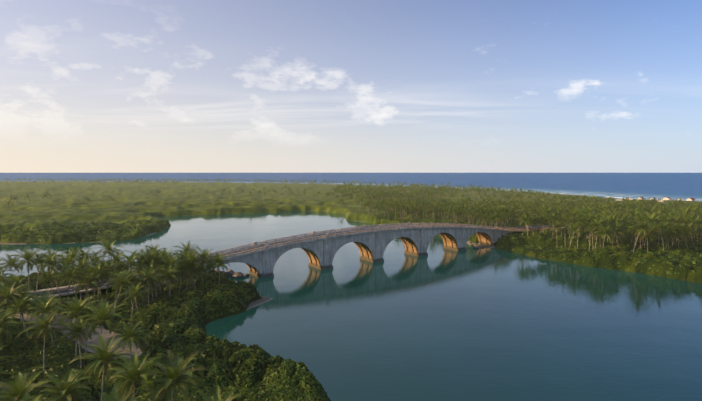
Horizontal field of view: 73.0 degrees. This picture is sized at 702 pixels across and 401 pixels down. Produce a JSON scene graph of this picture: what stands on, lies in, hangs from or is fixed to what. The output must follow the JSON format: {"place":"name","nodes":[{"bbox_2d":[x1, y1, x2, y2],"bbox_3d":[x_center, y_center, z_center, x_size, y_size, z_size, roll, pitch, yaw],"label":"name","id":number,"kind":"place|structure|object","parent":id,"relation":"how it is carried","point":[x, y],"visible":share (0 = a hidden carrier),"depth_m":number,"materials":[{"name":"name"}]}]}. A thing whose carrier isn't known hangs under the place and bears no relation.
{"place":"outdoors","nodes":[
{"label":"outdoors","id":0,"kind":"place"},
{"bbox_2d":[0,191,622,358],"bbox_3d":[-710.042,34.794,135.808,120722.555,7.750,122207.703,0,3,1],"label":"terrain","id":1,"kind":"structure","parent":0,"point":[106,335],"depth_m":119.73,"materials":[{"name":"soil"}]},
{"bbox_2d":[0,264,182,370],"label":"palm grove","id":2,"kind":"object","parent":1,"relation":"on","point":[45,305],"visible":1,"depth_m":101.14,"materials":[{"name":"green plant"}]},
{"bbox_2d":[0,239,218,307],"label":"palm trees","id":3,"kind":"object","parent":1,"relation":"on","point":[52,260],"visible":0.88,"depth_m":147.41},
{"bbox_2d":[1,245,230,302],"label":"palm grove","id":4,"kind":"object","parent":1,"relation":"on","point":[216,261],"visible":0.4,"depth_m":147.61,"materials":[{"name":"green plant"}]},
{"bbox_2d":[0,334,240,400],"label":"palms","id":5,"kind":"object","parent":1,"relation":"on","point":[132,372],"visible":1,"depth_m":66.36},
{"bbox_2d":[0,271,328,400],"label":"bushes","id":6,"kind":"object","parent":1,"relation":"on","point":[205,354],"visible":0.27,"depth_m":95.32,"materials":[{"name":"green plant"}]},
{"bbox_2d":[2,177,506,211],"bbox_3d":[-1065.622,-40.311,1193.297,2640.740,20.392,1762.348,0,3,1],"label":"palms","id":7,"kind":"object","parent":1,"relation":"on","point":[165,181],"visible":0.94,"depth_m":1345.65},
{"bbox_2d":[0,222,573,313],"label":"arch bridge","id":8,"kind":"structure","parent":1,"relation":"on","point":[261,258],"depth_m":207.95,"materials":[{"name":"concrete"}]},
{"bbox_2d":[215,241,483,277],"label":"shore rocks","id":9,"kind":"object","parent":1,"relation":"on","point":[230,273],"visible":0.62,"depth_m":186.14,"materials":[{"name":"stone"}]},
{"bbox_2d":[0,181,701,400],"bbox_3d":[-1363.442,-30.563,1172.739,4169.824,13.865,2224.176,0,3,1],"label":"forest","id":10,"kind":"object","parent":1,"relation":"on","point":[65,203],"visible":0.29,"depth_m":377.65,"materials":[{"name":"green plant"}]},
{"bbox_2d":[328,182,562,200],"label":"forest palm","id":11,"kind":"object","parent":1,"relation":"on","point":[390,188],"visible":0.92,"depth_m":730.03,"materials":[{"name":"green plant"}]},
{"bbox_2d":[324,190,701,226],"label":"forest palm","id":12,"kind":"object","parent":1,"relation":"on","point":[451,207],"visible":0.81,"depth_m":390.61,"materials":[{"name":"green plant"}]},
{"bbox_2d":[462,204,701,251],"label":"forest palm","id":13,"kind":"object","parent":1,"relation":"on","point":[641,224],"visible":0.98,"depth_m":237.42,"materials":[{"name":"green plant"}]},
{"bbox_2d":[615,197,695,201],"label":"buildings","id":14,"kind":"structure","parent":1,"relation":"on","point":[668,198],"depth_m":634.57,"materials":[{"name":"white"}]},
{"bbox_2d":[0,173,701,400],"bbox_3d":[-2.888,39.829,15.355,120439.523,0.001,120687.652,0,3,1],"label":"water surface","id":15,"kind":"object","parent":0,"point":[440,323],"visible":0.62,"depth_m":139.81,"materials":[{"name":"teal liquid"}]},
{"bbox_2d":[0,0,701,172],"label":"sky","id":16,"kind":"structure","parent":0,"point":[87,86],"materials":[{"name":"blue"}]}
]}

